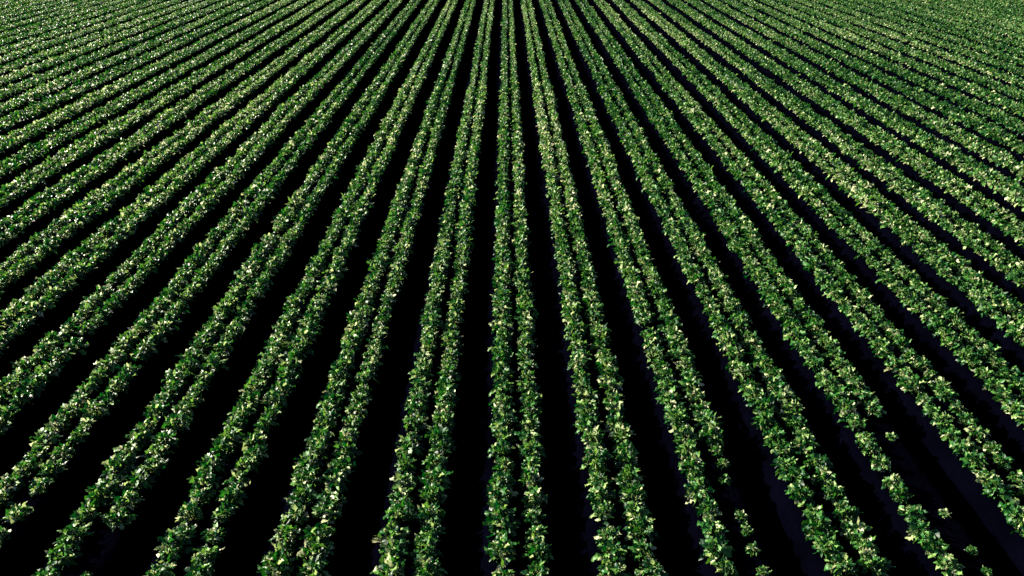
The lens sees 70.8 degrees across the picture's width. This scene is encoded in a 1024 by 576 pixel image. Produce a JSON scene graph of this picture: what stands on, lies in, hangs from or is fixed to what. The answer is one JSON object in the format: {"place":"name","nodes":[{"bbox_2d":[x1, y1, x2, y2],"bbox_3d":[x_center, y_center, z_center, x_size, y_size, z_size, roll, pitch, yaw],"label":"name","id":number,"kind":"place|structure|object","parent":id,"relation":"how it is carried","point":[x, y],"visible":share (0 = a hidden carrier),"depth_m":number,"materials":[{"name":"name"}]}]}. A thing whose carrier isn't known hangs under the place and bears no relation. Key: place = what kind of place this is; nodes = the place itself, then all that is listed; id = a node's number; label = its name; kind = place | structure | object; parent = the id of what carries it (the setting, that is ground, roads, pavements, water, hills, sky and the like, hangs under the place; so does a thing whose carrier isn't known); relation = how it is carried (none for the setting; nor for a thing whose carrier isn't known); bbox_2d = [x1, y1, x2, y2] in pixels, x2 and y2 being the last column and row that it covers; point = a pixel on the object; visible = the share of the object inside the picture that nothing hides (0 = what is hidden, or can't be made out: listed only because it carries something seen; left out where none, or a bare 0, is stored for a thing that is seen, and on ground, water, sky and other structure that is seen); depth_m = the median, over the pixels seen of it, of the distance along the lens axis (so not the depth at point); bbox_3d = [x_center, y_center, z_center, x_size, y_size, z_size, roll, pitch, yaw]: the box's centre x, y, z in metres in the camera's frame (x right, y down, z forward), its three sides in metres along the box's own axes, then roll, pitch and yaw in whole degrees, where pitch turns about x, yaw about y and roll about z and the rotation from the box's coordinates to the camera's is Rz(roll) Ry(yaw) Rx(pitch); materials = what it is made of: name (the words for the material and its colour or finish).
{"place":"outdoors","nodes":[
{"label":"outdoors","id":0,"kind":"place"},
{"bbox_2d":[0,0,1023,575],"bbox_3d":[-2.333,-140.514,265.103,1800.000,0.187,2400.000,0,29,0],"label":"ground","id":1,"kind":"structure","parent":0,"point":[928,468],"depth_m":10.21,"materials":[{"name":"soil"}]},
{"bbox_2d":[0,0,36,9],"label":"crop bed","id":2,"kind":"object","parent":1,"relation":"on","point":[12,4],"visible":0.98,"depth_m":37.91,"materials":[{"name":"green plant"}]},
{"bbox_2d":[0,0,56,13],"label":"crop bed","id":3,"kind":"object","parent":1,"relation":"on","point":[6,10],"visible":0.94,"depth_m":37.15,"materials":[{"name":"green plant"}]},
{"bbox_2d":[0,0,71,18],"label":"crop bed","id":4,"kind":"object","parent":1,"relation":"on","point":[31,9],"visible":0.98,"depth_m":36.20,"materials":[{"name":"green plant"}]},
{"bbox_2d":[0,0,91,25],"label":"crop bed","id":5,"kind":"object","parent":1,"relation":"on","point":[35,13],"visible":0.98,"depth_m":35.24,"materials":[{"name":"green plant"}]},
{"bbox_2d":[0,0,109,31],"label":"crop bed","id":6,"kind":"object","parent":1,"relation":"on","point":[68,9],"visible":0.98,"depth_m":34.50,"materials":[{"name":"green plant"}]},
{"bbox_2d":[0,0,130,37],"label":"crop bed","id":7,"kind":"object","parent":1,"relation":"on","point":[42,23],"visible":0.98,"depth_m":33.66,"materials":[{"name":"green plant"}]},
{"bbox_2d":[0,0,146,45],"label":"crop bed","id":8,"kind":"object","parent":1,"relation":"on","point":[57,25],"visible":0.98,"depth_m":32.36,"materials":[{"name":"green plant"}]},
{"bbox_2d":[0,0,164,53],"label":"crop bed","id":9,"kind":"object","parent":1,"relation":"on","point":[53,32],"visible":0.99,"depth_m":31.48,"materials":[{"name":"green plant"}]},
{"bbox_2d":[0,0,183,63],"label":"crop bed","id":10,"kind":"object","parent":1,"relation":"on","point":[22,52],"visible":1,"depth_m":30.07,"materials":[{"name":"green plant"}]},
{"bbox_2d":[0,0,202,73],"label":"crop bed","id":11,"kind":"object","parent":1,"relation":"on","point":[50,51],"visible":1,"depth_m":29.21,"materials":[{"name":"green plant"}]},
{"bbox_2d":[0,0,219,85],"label":"crop bed","id":12,"kind":"object","parent":1,"relation":"on","point":[104,41],"visible":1,"depth_m":28.00,"materials":[{"name":"green plant"}]},
{"bbox_2d":[0,0,238,99],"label":"crop bed","id":13,"kind":"object","parent":1,"relation":"on","point":[4,92],"visible":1,"depth_m":26.55,"materials":[{"name":"green plant"}]},
{"bbox_2d":[0,0,257,116],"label":"crop bed","id":14,"kind":"object","parent":1,"relation":"on","point":[31,94],"visible":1,"depth_m":24.71,"materials":[{"name":"green plant"}]},
{"bbox_2d":[0,0,274,131],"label":"crop bed","id":15,"kind":"object","parent":1,"relation":"on","point":[39,106],"visible":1,"depth_m":23.13,"materials":[{"name":"green plant"}]},
{"bbox_2d":[0,0,294,152],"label":"crop bed","id":16,"kind":"object","parent":1,"relation":"on","point":[64,113],"visible":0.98,"depth_m":21.64,"materials":[{"name":"green plant"}]},
{"bbox_2d":[0,0,313,177],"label":"crop bed","id":17,"kind":"object","parent":1,"relation":"on","point":[38,148],"visible":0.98,"depth_m":20.03,"materials":[{"name":"green plant"}]},
{"bbox_2d":[0,0,329,211],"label":"crop bed","id":18,"kind":"object","parent":1,"relation":"on","point":[116,128],"visible":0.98,"depth_m":18.47,"materials":[{"name":"green plant"}]},
{"bbox_2d":[0,0,347,247],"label":"crop bed","id":19,"kind":"object","parent":1,"relation":"on","point":[201,96],"visible":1,"depth_m":16.85,"materials":[{"name":"green plant"}]},
{"bbox_2d":[0,0,366,300],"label":"crop bed","id":20,"kind":"object","parent":1,"relation":"on","point":[110,194],"visible":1,"depth_m":15.10,"materials":[{"name":"green plant"}]},
{"bbox_2d":[0,0,385,354],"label":"crop bed","id":21,"kind":"object","parent":1,"relation":"on","point":[25,311],"visible":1,"depth_m":13.33,"materials":[{"name":"green plant"}]},
{"bbox_2d":[0,0,401,435],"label":"crop bed","id":22,"kind":"object","parent":1,"relation":"on","point":[36,377],"visible":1,"depth_m":11.81,"materials":[{"name":"green plant"}]},
{"bbox_2d":[0,0,420,546],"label":"crop bed","id":23,"kind":"object","parent":1,"relation":"on","point":[208,269],"visible":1,"depth_m":10.10,"materials":[{"name":"green plant"}]},
{"bbox_2d":[32,0,439,575],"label":"crop bed","id":24,"kind":"object","parent":1,"relation":"on","point":[153,453],"visible":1,"depth_m":9.33,"materials":[{"name":"green plant"}]},
{"bbox_2d":[144,0,457,575],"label":"crop bed","id":25,"kind":"object","parent":1,"relation":"on","point":[176,537],"visible":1,"depth_m":9.11,"materials":[{"name":"green plant"}]},
{"bbox_2d":[256,0,475,575],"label":"crop bed","id":26,"kind":"object","parent":1,"relation":"on","point":[280,558],"visible":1,"depth_m":8.92,"materials":[{"name":"green plant"}]},
{"bbox_2d":[370,0,494,575],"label":"crop bed","id":27,"kind":"object","parent":1,"relation":"on","point":[393,542],"visible":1,"depth_m":8.85,"materials":[{"name":"green plant"}]},
{"bbox_2d":[0,0,1023,6],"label":"crop foliage","id":28,"kind":"object","parent":1,"relation":"on","point":[1017,2],"visible":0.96,"depth_m":38.53,"materials":[{"name":"green plant"}]},
{"bbox_2d":[482,0,553,575],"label":"crop bed","id":29,"kind":"object","parent":1,"relation":"on","point":[498,481],"visible":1,"depth_m":9.09,"materials":[{"name":"green plant"}]},
{"bbox_2d":[520,0,668,575],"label":"crop bed","id":30,"kind":"object","parent":1,"relation":"on","point":[597,453],"visible":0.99,"depth_m":8.98,"materials":[{"name":"green plant"}]},
{"bbox_2d":[539,0,771,575],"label":"crop bed","id":31,"kind":"object","parent":1,"relation":"on","point":[678,342],"visible":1,"depth_m":9.58,"materials":[{"name":"green plant"}]},
{"bbox_2d":[558,0,894,575],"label":"crop bed","id":32,"kind":"object","parent":1,"relation":"on","point":[818,520],"visible":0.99,"depth_m":8.92,"materials":[{"name":"green plant"}]},
{"bbox_2d":[575,0,992,575],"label":"crop bed","id":33,"kind":"object","parent":1,"relation":"on","point":[854,381],"visible":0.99,"depth_m":10.18,"materials":[{"name":"green plant"}]},
{"bbox_2d":[594,0,1023,535],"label":"crop bed","id":34,"kind":"object","parent":1,"relation":"on","point":[992,483],"visible":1,"depth_m":10.28,"materials":[{"name":"green plant"}]},
{"bbox_2d":[613,0,1023,425],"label":"crop bed","id":35,"kind":"object","parent":1,"relation":"on","point":[949,337],"visible":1,"depth_m":11.55,"materials":[{"name":"green plant"}]},
{"bbox_2d":[631,0,1023,345],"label":"crop bed","id":36,"kind":"object","parent":1,"relation":"on","point":[978,296],"visible":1,"depth_m":13.50,"materials":[{"name":"green plant"}]},
{"bbox_2d":[651,0,1023,287],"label":"crop bed","id":37,"kind":"object","parent":1,"relation":"on","point":[965,236],"visible":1,"depth_m":15.18,"materials":[{"name":"green plant"}]},
{"bbox_2d":[667,0,1023,247],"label":"crop bed","id":38,"kind":"object","parent":1,"relation":"on","point":[1011,228],"visible":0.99,"depth_m":17.14,"materials":[{"name":"green plant"}]},
{"bbox_2d":[685,0,1023,211],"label":"crop bed","id":39,"kind":"object","parent":1,"relation":"on","point":[1012,194],"visible":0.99,"depth_m":18.35,"materials":[{"name":"green plant"}]},
{"bbox_2d":[704,0,1023,181],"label":"crop bed","id":40,"kind":"object","parent":1,"relation":"on","point":[994,154],"visible":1,"depth_m":20.14,"materials":[{"name":"green plant"}]},
{"bbox_2d":[722,0,1023,153],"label":"crop bed","id":41,"kind":"object","parent":1,"relation":"on","point":[932,101],"visible":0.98,"depth_m":21.31,"materials":[{"name":"green plant"}]},
{"bbox_2d":[740,0,1023,135],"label":"crop bed","id":42,"kind":"object","parent":1,"relation":"on","point":[1007,119],"visible":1,"depth_m":23.05,"materials":[{"name":"green plant"}]},
{"bbox_2d":[758,0,1023,116],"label":"crop bed","id":43,"kind":"object","parent":1,"relation":"on","point":[980,92],"visible":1,"depth_m":24.53,"materials":[{"name":"green plant"}]},
{"bbox_2d":[777,0,1023,101],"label":"crop bed","id":44,"kind":"object","parent":1,"relation":"on","point":[1008,90],"visible":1,"depth_m":26.17,"materials":[{"name":"green plant"}]},
{"bbox_2d":[795,0,1023,87],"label":"crop bed","id":45,"kind":"object","parent":1,"relation":"on","point":[968,62],"visible":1,"depth_m":27.57,"materials":[{"name":"green plant"}]},
{"bbox_2d":[813,0,1023,75],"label":"crop bed","id":46,"kind":"object","parent":1,"relation":"on","point":[957,48],"visible":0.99,"depth_m":28.98,"materials":[{"name":"green plant"}]},
{"bbox_2d":[833,0,1023,65],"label":"crop bed","id":47,"kind":"object","parent":1,"relation":"on","point":[979,47],"visible":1,"depth_m":30.07,"materials":[{"name":"green plant"}]},
{"bbox_2d":[849,0,1023,55],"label":"crop bed","id":48,"kind":"object","parent":1,"relation":"on","point":[1003,46],"visible":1,"depth_m":31.23,"materials":[{"name":"green plant"}]},
{"bbox_2d":[869,0,1023,47],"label":"crop bed","id":49,"kind":"object","parent":1,"relation":"on","point":[934,17],"visible":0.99,"depth_m":32.45,"materials":[{"name":"green plant"}]},
{"bbox_2d":[887,0,1023,40],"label":"crop bed","id":50,"kind":"object","parent":1,"relation":"on","point":[962,19],"visible":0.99,"depth_m":33.25,"materials":[{"name":"green plant"}]},
{"bbox_2d":[905,0,1023,32],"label":"crop bed","id":51,"kind":"object","parent":1,"relation":"on","point":[971,15],"visible":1,"depth_m":34.27,"materials":[{"name":"green plant"}]},
{"bbox_2d":[926,0,1023,27],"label":"crop bed","id":52,"kind":"object","parent":1,"relation":"on","point":[988,15],"visible":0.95,"depth_m":34.85,"materials":[{"name":"green plant"}]},
{"bbox_2d":[942,0,1023,20],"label":"crop bed","id":53,"kind":"object","parent":1,"relation":"on","point":[983,8],"visible":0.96,"depth_m":36.20,"materials":[{"name":"green plant"}]},
{"bbox_2d":[961,0,1023,16],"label":"crop bed","id":54,"kind":"object","parent":1,"relation":"on","point":[992,5],"visible":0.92,"depth_m":36.78,"materials":[{"name":"green plant"}]},
{"bbox_2d":[978,0,1023,10],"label":"crop bed","id":55,"kind":"object","parent":1,"relation":"on","point":[1013,6],"visible":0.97,"depth_m":37.53,"materials":[{"name":"green plant"}]}
]}

